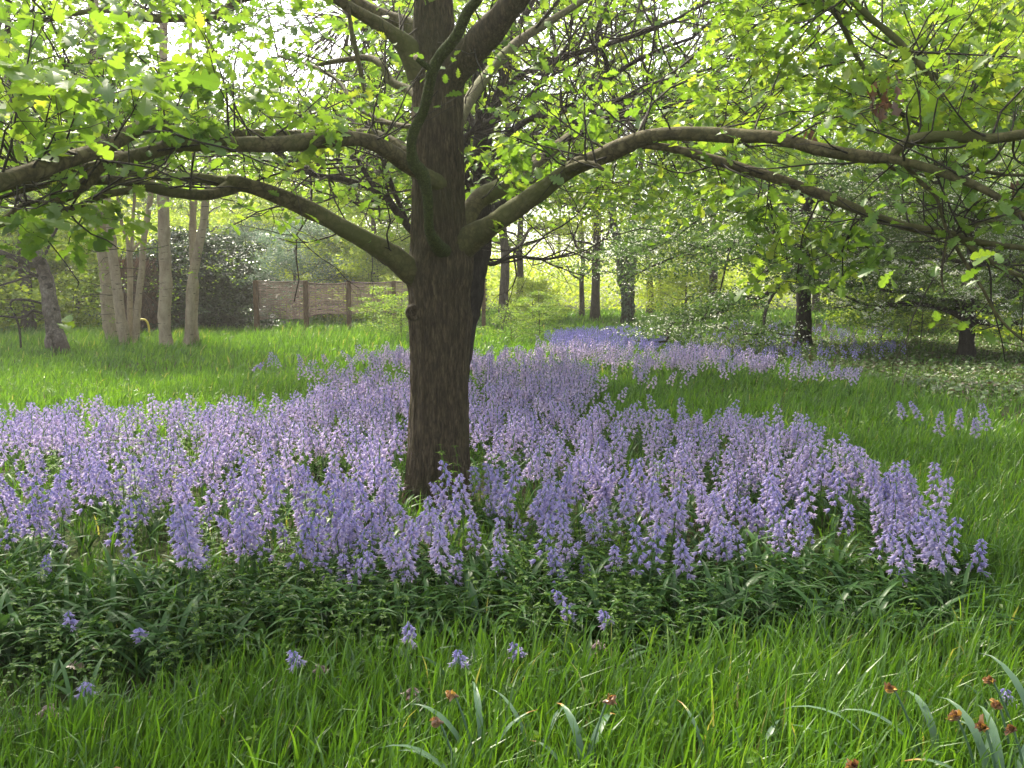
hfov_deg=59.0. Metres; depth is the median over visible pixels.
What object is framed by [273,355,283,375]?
bluebell
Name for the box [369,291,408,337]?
sapling
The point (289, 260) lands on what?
flowering shrub
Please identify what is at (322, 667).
bluebell
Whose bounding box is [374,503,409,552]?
bluebell
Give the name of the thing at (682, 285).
leafy shrub
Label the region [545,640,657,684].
bluebell
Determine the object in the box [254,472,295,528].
bluebell
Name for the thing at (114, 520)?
bluebell
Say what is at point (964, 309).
hawthorn tree
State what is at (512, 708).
daffodil leaf
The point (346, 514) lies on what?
bluebell
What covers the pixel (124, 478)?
bluebell
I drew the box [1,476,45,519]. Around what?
bluebell
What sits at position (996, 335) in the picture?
leafy shrub
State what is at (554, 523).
bluebell
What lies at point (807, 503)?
bluebell
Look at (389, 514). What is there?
bluebell
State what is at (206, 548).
bluebell
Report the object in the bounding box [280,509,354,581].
bluebell
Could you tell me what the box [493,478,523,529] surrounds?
bluebell
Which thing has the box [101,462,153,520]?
bluebell
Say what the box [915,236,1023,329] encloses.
leafy shrub
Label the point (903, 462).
bluebell
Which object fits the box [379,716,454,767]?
spent daffodil
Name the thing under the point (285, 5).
sky
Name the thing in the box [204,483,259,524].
bluebell
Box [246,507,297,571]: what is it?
bluebell
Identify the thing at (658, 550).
bluebell
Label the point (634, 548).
bluebell
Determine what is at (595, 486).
bluebell
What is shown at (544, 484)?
bluebell
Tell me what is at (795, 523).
bluebell
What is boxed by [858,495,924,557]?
bluebell
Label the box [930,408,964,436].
bluebell
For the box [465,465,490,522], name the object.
bluebell
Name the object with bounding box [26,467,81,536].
bluebell
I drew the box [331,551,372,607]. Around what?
bluebell
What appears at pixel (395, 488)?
bluebell
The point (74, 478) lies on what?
bluebell
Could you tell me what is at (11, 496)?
bluebell
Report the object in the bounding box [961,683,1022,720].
bluebell
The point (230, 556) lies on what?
bluebell
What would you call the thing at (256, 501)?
bluebell
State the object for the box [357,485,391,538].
bluebell
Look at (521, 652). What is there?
bluebell
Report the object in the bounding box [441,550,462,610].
bluebell
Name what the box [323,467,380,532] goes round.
bluebell
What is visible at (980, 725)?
spent daffodil
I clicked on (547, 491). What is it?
bluebell
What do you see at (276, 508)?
bluebell
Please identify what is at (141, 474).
bluebell
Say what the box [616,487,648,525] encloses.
bluebell
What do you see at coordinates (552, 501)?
bluebell
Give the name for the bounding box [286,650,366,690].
bluebell
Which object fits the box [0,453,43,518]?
bluebell
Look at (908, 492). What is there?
bluebell
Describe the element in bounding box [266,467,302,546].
bluebell
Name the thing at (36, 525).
bluebell
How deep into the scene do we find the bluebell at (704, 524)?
5.50 m
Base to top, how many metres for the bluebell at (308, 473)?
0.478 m
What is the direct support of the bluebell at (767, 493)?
on the ground at (162, 547)
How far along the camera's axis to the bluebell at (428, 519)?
4.66 m
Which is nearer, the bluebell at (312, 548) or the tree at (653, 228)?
the bluebell at (312, 548)
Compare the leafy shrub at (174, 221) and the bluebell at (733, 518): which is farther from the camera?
the leafy shrub at (174, 221)
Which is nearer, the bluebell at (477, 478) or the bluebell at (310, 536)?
the bluebell at (310, 536)
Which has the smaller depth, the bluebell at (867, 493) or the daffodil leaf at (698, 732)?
the daffodil leaf at (698, 732)
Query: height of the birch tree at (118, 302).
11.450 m
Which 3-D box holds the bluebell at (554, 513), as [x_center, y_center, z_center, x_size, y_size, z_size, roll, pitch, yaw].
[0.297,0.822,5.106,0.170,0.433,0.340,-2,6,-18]
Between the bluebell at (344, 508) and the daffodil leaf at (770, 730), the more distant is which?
the bluebell at (344, 508)
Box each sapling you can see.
[347,285,408,333]
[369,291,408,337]
[476,296,548,341]
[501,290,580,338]
[822,274,932,338]
[873,293,958,347]
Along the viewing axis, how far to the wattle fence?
30.05 m
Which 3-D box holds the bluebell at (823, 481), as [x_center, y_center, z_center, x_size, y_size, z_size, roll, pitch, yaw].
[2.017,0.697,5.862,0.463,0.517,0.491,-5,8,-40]
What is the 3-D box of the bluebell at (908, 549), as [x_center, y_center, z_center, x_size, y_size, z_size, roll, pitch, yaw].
[1.853,0.883,4.290,0.432,0.506,0.458,3,7,25]
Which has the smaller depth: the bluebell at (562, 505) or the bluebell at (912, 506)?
the bluebell at (912, 506)
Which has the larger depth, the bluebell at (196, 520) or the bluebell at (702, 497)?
the bluebell at (702, 497)
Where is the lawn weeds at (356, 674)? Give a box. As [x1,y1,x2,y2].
[0,378,1023,767]
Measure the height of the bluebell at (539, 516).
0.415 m
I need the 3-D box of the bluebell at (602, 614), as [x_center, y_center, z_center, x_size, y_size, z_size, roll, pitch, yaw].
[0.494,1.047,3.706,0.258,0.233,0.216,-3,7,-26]
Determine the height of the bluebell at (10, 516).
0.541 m
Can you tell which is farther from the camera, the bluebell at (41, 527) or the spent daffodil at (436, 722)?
the bluebell at (41, 527)
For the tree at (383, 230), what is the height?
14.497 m
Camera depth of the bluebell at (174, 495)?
5.46 m
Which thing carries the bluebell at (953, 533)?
on the ground at (162, 547)
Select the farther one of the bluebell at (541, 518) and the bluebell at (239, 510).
the bluebell at (541, 518)
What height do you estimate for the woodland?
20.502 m
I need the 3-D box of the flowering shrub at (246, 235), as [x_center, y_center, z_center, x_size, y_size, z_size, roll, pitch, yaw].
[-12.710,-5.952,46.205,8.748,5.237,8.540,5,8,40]
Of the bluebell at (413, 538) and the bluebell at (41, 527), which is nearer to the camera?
the bluebell at (413, 538)
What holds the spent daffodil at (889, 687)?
on the ground at (162, 547)
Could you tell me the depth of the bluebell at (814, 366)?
12.76 m
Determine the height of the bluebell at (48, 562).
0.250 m
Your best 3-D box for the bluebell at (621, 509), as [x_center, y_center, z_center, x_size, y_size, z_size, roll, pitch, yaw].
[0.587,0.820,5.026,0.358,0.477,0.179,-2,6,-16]
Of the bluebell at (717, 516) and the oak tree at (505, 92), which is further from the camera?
the oak tree at (505, 92)
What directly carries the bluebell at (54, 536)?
on the ground at (162, 547)
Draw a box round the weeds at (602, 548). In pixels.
[0,414,1001,726]
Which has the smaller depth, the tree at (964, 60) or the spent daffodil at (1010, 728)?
the spent daffodil at (1010, 728)
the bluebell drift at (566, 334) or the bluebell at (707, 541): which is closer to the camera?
the bluebell at (707, 541)
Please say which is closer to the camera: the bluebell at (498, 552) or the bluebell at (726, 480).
the bluebell at (498, 552)
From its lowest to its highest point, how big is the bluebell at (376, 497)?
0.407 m
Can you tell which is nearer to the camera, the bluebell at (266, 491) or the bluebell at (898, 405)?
the bluebell at (266, 491)
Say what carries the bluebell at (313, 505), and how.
on the ground at (162, 547)
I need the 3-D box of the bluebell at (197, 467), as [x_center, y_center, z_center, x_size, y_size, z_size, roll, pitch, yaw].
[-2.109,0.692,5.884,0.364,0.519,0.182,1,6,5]
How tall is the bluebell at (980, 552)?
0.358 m
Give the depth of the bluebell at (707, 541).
4.57 m
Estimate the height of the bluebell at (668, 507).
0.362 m
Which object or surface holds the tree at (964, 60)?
on the ground at (162, 547)
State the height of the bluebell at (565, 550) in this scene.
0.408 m
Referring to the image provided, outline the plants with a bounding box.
[0,522,1023,717]
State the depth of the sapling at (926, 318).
22.80 m
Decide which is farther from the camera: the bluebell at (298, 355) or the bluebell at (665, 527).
the bluebell at (298, 355)
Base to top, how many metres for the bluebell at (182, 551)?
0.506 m
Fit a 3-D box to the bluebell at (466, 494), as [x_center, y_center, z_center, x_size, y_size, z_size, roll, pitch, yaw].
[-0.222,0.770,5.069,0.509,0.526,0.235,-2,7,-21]
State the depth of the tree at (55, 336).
21.72 m
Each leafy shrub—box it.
[0,188,182,327]
[0,190,99,330]
[0,196,139,326]
[57,206,211,310]
[122,199,285,311]
[251,226,388,317]
[298,226,409,322]
[489,275,586,322]
[634,237,752,316]
[814,221,1016,332]
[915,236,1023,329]
[922,231,1023,338]
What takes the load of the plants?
on the ground at (162, 547)
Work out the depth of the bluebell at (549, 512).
5.17 m
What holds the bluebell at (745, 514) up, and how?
on the ground at (162, 547)
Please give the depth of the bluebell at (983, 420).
8.38 m
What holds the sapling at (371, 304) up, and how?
on the ground at (162, 547)
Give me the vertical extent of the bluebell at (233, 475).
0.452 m
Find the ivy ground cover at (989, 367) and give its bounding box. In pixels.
[692,333,1023,407]
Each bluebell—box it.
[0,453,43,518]
[0,471,38,521]
[0,475,26,528]
[0,484,63,565]
[0,508,69,558]
[0,511,47,583]
[0,703,110,738]
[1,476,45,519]
[1,503,27,553]
[2,485,22,549]
[11,472,73,551]
[16,473,75,548]
[18,501,70,560]
[21,489,74,571]
[24,475,100,566]
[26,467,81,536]
[32,524,93,572]
[34,554,79,586]
[37,488,72,556]
[44,675,106,708]
[48,465,116,542]
[51,464,113,552]
[52,468,84,523]
[62,610,129,657]
[63,459,115,518]
[81,474,126,536]
[86,461,129,522]
[86,628,149,667]
[90,454,150,537]
[90,465,153,529]
[90,467,131,527]
[96,456,160,537]
[97,457,169,522]
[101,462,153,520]
[104,499,162,573]
[119,528,174,580]
[126,464,189,526]
[129,504,233,621]
[133,495,175,551]
[139,471,166,542]
[140,488,163,534]
[143,462,209,529]
[144,482,173,516]
[148,517,232,596]
[152,482,219,548]
[152,503,202,568]
[153,480,221,552]
[154,492,200,533]
[155,476,168,532]
[156,451,209,519]
[158,475,210,542]
[160,518,195,586]
[163,507,239,572]
[164,505,229,597]
[172,474,214,543]
[179,526,247,578]
[182,468,238,536]
[187,545,220,584]
[197,514,253,583]
[198,502,219,545]
[203,500,254,548]
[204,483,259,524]
[204,516,289,581]
[205,458,256,542]
[210,506,258,588]
[212,536,240,573]
[214,477,260,531]
[217,507,261,570]
[217,515,273,576]
[226,451,287,533]
[232,485,285,568]
[243,362,265,380]
[243,476,273,572]
[245,524,292,588]
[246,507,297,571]
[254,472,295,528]
[260,437,296,523]
[262,464,312,522]
[263,478,293,534]
[265,352,276,374]
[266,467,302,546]
[267,659,370,711]
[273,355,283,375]
[273,523,293,568]
[275,499,330,561]
[275,499,354,573]
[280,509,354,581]
[280,516,361,594]
[284,517,319,604]
[286,464,317,533]
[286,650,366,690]
[287,479,325,539]
[289,517,330,586]
[289,539,370,605]
[291,464,331,539]
[291,469,332,527]
[292,480,332,540]
[293,354,312,378]
[298,482,331,520]
[299,484,325,566]
[308,494,379,569]
[308,514,368,566]
[310,472,334,536]
[315,478,378,548]
[316,519,357,590]
[318,488,363,578]
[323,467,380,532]
[323,534,380,569]
[329,553,353,604]
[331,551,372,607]
[334,500,379,554]
[336,478,368,546]
[336,502,370,561]
[338,480,371,543]
[340,529,369,595]
[348,459,377,506]
[349,483,358,502]
[352,481,402,558]
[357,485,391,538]
[362,523,377,566]
[363,482,393,540]
[363,500,404,565]
[364,483,425,545]
[364,551,378,589]
[371,456,424,524]
[374,461,414,529]
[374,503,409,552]
[375,544,441,599]
[376,510,430,560]
[376,520,393,573]
[377,494,404,542]
[377,521,394,577]
[378,478,399,523]
[379,536,438,600]
[390,500,462,556]
[392,621,466,678]
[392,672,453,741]
[393,519,432,601]
[409,503,442,572]
[409,524,482,605]
[412,496,489,585]
[412,497,461,564]
[415,519,478,591]
[416,644,475,711]
[428,482,490,546]
[431,460,489,550]
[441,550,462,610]
[451,473,512,555]
[459,476,533,556]
[461,464,518,523]
[464,483,503,532]
[464,511,508,577]
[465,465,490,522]
[474,498,520,532]
[475,462,523,521]
[477,467,536,544]
[482,541,511,610]
[489,518,520,576]
[491,494,511,538]
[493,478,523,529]
[495,477,554,538]
[500,485,552,554]
[505,511,542,562]
[508,642,579,683]
[513,487,554,549]
[516,489,555,545]
[522,503,559,560]
[526,508,550,551]
[528,514,575,592]
[529,480,563,552]
[535,456,608,540]
[539,540,582,569]
[544,589,592,641]
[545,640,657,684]
[547,522,588,586]
[550,482,580,530]
[550,488,589,553]
[554,499,590,560]
[555,472,599,544]
[556,512,607,576]
[557,467,606,540]
[558,473,574,532]
[560,604,610,653]
[567,555,590,578]
[568,470,626,538]
[568,490,609,532]
[569,453,616,521]
[571,462,622,527]
[593,487,639,556]
[594,478,613,528]
[595,500,651,575]
[595,506,629,549]
[597,544,621,582]
[597,610,673,661]
[598,481,620,538]
[604,497,672,576]
[608,480,657,525]
[610,457,652,530]
[610,467,661,552]
[611,478,645,543]
[615,494,680,545]
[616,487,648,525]
[618,459,649,531]
[618,482,674,561]
[620,477,663,547]
[624,522,692,591]
[634,446,676,525]
[636,525,692,609]
[637,510,695,559]
[638,490,691,541]
[643,481,688,568]
[643,488,705,542]
[645,537,741,611]
[652,506,678,558]
[663,497,699,554]
[666,495,693,545]
[668,483,742,554]
[674,495,744,546]
[678,451,723,528]
[678,484,745,553]
[681,527,769,576]
[682,492,721,562]
[683,494,761,580]
[685,493,718,541]
[685,520,748,601]
[687,490,737,545]
[689,479,734,532]
[690,469,749,537]
[690,496,759,560]
[706,503,771,562]
[725,523,746,582]
[727,465,816,541]
[727,494,766,548]
[738,493,779,554]
[744,511,780,562]
[747,485,798,565]
[749,467,843,559]
[757,473,805,523]
[757,476,794,542]
[761,473,812,532]
[762,497,786,551]
[766,523,829,570]
[773,502,822,568]
[778,525,817,581]
[780,453,869,526]
[788,486,812,522]
[795,359,826,393]
[796,508,820,572]
[796,511,826,556]
[799,469,843,525]
[814,361,839,390]
[818,503,860,564]
[824,471,883,546]
[835,442,869,522]
[837,461,903,539]
[839,478,893,538]
[842,367,858,396]
[847,482,906,563]
[849,486,894,536]
[849,503,890,568]
[852,518,950,609]
[854,476,918,517]
[856,462,902,517]
[857,476,881,521]
[857,476,909,550]
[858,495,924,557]
[860,491,889,563]
[862,470,898,533]
[865,519,913,586]
[865,532,915,587]
[870,508,903,542]
[874,503,947,560]
[883,401,907,430]
[883,460,909,500]
[883,470,923,520]
[886,508,975,579]
[893,465,969,550]
[895,485,948,534]
[895,509,1010,625]
[896,484,935,515]
[896,496,921,540]
[896,563,931,606]
[899,513,975,580]
[903,461,972,537]
[905,401,926,433]
[909,517,963,602]
[914,515,986,602]
[915,510,957,589]
[916,476,964,542]
[922,411,963,456]
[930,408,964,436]
[941,417,980,450]
[950,538,990,593]
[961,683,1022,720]
[978,402,1005,448]
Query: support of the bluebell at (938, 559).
on the ground at (162, 547)
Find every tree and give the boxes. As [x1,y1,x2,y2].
[0,0,175,331]
[0,0,190,345]
[0,0,1023,511]
[0,52,188,304]
[0,89,91,272]
[0,190,94,352]
[2,0,181,338]
[4,0,262,348]
[17,0,178,338]
[28,0,298,345]
[59,0,911,392]
[88,179,219,237]
[95,0,264,344]
[96,0,377,347]
[141,161,310,281]
[150,126,284,255]
[214,152,398,312]
[288,88,411,319]
[327,62,498,259]
[403,0,638,323]
[468,74,614,317]
[517,13,723,320]
[517,162,632,316]
[532,53,709,323]
[538,122,1013,356]
[583,69,728,314]
[588,154,704,308]
[619,31,809,317]
[698,0,948,317]
[751,72,891,312]
[768,100,1023,361]
[780,0,1019,329]
[823,0,1023,326]
[824,11,1023,317]
[861,105,1023,318]
[866,0,1023,266]
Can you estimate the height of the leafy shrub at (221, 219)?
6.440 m
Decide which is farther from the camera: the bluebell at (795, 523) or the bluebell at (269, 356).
the bluebell at (269, 356)
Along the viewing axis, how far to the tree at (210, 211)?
46.32 m
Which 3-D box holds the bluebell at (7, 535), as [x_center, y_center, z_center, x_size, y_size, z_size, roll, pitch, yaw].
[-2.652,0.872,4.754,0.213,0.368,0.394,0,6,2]
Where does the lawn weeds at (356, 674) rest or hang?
on the ground at (162, 547)
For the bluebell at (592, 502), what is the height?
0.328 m
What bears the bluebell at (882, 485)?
on the ground at (162, 547)
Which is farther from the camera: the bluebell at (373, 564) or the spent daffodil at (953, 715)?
the bluebell at (373, 564)
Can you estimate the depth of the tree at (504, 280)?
37.61 m
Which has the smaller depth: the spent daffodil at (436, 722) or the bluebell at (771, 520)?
the spent daffodil at (436, 722)
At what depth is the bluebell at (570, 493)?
5.34 m
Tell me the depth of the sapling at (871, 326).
24.63 m
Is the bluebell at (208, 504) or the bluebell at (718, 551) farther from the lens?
the bluebell at (208, 504)
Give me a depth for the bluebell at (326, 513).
4.75 m
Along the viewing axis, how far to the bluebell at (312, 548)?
4.46 m
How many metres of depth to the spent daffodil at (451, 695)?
2.86 m
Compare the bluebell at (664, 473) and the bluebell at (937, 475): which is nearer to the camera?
the bluebell at (937, 475)
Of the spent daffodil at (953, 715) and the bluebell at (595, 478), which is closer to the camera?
the spent daffodil at (953, 715)
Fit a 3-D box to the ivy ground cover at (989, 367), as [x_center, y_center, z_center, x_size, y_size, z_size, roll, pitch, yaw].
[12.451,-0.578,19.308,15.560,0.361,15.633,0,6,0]
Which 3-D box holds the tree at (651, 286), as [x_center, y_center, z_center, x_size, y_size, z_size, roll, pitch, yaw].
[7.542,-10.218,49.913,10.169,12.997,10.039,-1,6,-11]
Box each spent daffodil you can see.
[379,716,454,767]
[409,681,537,767]
[530,693,616,767]
[835,681,941,765]
[845,758,860,767]
[902,705,1023,767]
[938,697,991,767]
[945,698,1014,767]
[979,653,1023,741]
[1004,718,1023,767]
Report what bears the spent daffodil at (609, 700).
on the ground at (162, 547)
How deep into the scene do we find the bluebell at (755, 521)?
5.21 m
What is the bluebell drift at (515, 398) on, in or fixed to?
on the ground at (162, 547)
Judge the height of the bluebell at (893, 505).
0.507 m
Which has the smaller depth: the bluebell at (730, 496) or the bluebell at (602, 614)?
the bluebell at (602, 614)
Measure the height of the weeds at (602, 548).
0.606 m
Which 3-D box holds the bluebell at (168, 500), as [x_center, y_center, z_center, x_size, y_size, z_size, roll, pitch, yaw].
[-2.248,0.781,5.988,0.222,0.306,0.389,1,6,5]
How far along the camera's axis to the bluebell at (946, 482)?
5.21 m
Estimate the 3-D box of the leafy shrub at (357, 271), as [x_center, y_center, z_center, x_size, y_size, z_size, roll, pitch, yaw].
[-6.135,-4.718,39.689,7.713,4.459,7.860,-5,8,-40]
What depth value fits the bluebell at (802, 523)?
4.92 m
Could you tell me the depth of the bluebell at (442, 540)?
4.22 m
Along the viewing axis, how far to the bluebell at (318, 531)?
4.54 m
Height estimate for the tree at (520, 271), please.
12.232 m
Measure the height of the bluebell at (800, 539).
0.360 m
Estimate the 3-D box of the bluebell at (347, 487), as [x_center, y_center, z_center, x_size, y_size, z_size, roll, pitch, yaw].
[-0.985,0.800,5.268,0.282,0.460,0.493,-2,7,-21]
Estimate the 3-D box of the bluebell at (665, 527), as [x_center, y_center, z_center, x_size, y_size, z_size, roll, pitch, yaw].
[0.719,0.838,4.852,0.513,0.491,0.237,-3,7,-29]
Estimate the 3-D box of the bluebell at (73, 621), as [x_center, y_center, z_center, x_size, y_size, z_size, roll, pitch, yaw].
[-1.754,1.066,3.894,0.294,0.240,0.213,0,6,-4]
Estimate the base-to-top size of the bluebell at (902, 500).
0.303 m
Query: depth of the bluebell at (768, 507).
5.33 m
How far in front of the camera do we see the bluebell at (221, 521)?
4.75 m
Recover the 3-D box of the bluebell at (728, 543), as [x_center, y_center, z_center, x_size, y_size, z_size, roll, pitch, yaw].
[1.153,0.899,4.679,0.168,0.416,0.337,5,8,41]
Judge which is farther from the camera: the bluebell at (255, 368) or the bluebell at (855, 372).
the bluebell at (255, 368)
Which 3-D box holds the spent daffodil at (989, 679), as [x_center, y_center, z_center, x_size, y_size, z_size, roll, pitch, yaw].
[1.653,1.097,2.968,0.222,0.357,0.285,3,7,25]
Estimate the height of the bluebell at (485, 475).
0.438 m
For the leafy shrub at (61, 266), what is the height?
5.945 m
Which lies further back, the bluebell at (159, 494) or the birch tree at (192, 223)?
the birch tree at (192, 223)
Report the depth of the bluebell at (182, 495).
5.32 m
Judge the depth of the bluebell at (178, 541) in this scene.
4.49 m
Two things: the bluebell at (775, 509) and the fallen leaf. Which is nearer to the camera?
the fallen leaf
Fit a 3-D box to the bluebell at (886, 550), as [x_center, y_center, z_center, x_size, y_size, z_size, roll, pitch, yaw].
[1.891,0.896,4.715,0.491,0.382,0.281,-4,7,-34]
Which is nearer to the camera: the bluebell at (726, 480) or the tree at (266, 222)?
the bluebell at (726, 480)
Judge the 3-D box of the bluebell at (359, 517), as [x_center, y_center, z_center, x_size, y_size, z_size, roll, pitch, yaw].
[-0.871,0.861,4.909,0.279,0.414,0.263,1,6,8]
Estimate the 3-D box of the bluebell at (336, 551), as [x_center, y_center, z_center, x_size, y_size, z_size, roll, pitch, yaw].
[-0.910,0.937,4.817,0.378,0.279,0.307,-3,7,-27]
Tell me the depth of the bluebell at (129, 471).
5.84 m
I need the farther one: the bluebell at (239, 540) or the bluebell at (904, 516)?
the bluebell at (904, 516)
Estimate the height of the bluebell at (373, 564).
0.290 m
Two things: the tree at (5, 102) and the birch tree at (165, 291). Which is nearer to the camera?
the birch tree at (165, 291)
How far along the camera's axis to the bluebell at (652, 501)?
5.14 m
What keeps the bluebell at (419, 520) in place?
on the ground at (162, 547)
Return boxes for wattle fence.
[253,280,485,331]
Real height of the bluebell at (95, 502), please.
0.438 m
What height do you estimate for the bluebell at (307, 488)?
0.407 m
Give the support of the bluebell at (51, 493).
on the ground at (162, 547)
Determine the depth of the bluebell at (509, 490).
5.16 m
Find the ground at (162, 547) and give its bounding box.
[0,295,1023,767]
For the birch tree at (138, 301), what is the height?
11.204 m
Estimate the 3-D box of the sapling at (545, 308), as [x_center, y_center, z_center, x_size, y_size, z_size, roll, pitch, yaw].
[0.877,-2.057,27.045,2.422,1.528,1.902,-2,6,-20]
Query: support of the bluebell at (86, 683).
on the ground at (162, 547)
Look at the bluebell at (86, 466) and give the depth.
6.00 m
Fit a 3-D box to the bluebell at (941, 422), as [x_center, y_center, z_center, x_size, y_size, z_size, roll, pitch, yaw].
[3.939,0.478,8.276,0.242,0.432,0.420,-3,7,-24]
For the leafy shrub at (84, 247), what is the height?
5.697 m
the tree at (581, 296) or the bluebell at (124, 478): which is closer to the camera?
the bluebell at (124, 478)
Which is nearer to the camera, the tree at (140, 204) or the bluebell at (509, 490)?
the bluebell at (509, 490)
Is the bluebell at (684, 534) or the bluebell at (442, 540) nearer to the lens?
the bluebell at (442, 540)
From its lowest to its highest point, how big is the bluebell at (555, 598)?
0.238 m
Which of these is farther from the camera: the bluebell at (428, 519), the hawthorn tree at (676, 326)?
the hawthorn tree at (676, 326)
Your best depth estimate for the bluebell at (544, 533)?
4.48 m
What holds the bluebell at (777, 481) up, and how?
on the ground at (162, 547)
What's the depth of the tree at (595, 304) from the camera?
41.56 m
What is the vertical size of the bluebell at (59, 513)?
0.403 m
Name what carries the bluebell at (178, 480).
on the ground at (162, 547)
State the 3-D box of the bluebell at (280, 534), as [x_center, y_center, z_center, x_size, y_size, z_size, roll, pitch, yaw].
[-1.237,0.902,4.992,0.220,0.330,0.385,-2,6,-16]
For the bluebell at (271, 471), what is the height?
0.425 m
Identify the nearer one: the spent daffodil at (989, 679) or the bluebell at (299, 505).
the spent daffodil at (989, 679)
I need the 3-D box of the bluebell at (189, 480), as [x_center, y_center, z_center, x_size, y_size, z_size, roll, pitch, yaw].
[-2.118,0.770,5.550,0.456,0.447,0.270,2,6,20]
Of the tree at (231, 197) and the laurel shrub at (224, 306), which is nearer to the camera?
the laurel shrub at (224, 306)
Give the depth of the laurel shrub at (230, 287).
30.42 m
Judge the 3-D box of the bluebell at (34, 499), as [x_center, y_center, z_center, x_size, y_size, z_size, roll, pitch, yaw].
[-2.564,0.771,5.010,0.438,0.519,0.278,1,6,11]
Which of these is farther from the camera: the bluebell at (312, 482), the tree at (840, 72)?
the tree at (840, 72)
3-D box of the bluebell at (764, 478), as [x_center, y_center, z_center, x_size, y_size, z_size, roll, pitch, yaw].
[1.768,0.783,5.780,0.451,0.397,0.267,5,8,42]
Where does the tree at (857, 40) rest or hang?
on the ground at (162, 547)
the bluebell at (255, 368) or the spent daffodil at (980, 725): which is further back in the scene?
the bluebell at (255, 368)
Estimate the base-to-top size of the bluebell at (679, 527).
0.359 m
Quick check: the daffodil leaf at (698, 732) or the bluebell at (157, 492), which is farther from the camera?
the bluebell at (157, 492)
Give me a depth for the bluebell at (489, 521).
5.50 m
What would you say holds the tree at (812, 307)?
on the ground at (162, 547)
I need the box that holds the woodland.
[6,34,1015,312]
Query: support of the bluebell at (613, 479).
on the ground at (162, 547)
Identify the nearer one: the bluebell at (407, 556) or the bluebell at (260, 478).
the bluebell at (407, 556)
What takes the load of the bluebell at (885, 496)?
on the ground at (162, 547)
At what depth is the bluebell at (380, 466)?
6.06 m
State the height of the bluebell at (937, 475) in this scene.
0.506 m
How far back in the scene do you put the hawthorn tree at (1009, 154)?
20.01 m
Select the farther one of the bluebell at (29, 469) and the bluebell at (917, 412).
the bluebell at (917, 412)
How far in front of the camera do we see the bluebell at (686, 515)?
5.45 m
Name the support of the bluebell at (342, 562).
on the ground at (162, 547)
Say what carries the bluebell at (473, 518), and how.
on the ground at (162, 547)
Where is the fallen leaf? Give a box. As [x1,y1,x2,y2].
[66,661,83,668]
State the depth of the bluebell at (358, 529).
4.70 m
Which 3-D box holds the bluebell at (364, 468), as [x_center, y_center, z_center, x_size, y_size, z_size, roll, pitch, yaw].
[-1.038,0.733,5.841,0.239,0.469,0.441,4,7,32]
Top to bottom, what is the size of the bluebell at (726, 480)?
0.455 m
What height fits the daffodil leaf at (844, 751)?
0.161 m
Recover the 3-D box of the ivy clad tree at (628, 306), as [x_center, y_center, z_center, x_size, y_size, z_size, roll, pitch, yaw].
[4.743,-8.050,37.592,8.743,11.407,9.033,0,6,0]
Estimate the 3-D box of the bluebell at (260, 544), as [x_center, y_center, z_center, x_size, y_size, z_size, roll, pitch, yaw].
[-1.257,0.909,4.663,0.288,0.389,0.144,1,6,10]
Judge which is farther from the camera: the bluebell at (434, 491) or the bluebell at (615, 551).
the bluebell at (434, 491)
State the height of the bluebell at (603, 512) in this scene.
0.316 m
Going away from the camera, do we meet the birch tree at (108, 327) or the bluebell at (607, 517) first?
the bluebell at (607, 517)
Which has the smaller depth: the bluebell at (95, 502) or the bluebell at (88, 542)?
the bluebell at (88, 542)
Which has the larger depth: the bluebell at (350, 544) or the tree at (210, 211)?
the tree at (210, 211)
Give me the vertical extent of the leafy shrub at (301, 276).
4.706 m
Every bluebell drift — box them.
[0,335,887,552]
[544,320,905,365]
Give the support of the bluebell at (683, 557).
on the ground at (162, 547)
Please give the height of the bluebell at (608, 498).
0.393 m
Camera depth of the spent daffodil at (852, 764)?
2.52 m
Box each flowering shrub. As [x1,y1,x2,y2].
[197,218,323,309]
[234,214,382,320]
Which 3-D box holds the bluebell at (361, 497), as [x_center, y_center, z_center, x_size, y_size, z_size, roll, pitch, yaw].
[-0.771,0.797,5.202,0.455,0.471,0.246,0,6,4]
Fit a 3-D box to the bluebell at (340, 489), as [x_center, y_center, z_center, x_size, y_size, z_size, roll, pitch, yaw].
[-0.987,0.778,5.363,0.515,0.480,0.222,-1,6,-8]
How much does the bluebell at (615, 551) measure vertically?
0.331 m
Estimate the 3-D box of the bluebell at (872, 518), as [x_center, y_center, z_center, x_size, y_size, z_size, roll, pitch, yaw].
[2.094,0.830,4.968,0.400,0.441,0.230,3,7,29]
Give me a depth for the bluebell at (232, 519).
4.91 m
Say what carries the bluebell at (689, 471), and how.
on the ground at (162, 547)
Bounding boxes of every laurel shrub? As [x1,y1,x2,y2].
[85,231,261,333]
[149,225,288,330]
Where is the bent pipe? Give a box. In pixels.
[140,318,149,335]
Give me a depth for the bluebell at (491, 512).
5.79 m
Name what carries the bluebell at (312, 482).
on the ground at (162, 547)
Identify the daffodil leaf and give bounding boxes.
[489,688,530,767]
[538,705,568,763]
[678,700,705,767]
[758,719,779,767]
[781,705,882,761]
[786,724,846,754]
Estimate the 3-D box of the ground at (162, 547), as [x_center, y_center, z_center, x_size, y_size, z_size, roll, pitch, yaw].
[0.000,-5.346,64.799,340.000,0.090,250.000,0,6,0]
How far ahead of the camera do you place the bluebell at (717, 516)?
4.90 m
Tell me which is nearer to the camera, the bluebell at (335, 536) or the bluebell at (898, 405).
the bluebell at (335, 536)
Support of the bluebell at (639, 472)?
on the ground at (162, 547)
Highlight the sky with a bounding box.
[1,0,988,294]
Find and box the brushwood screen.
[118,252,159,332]
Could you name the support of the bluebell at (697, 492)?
on the ground at (162, 547)
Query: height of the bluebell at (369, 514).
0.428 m

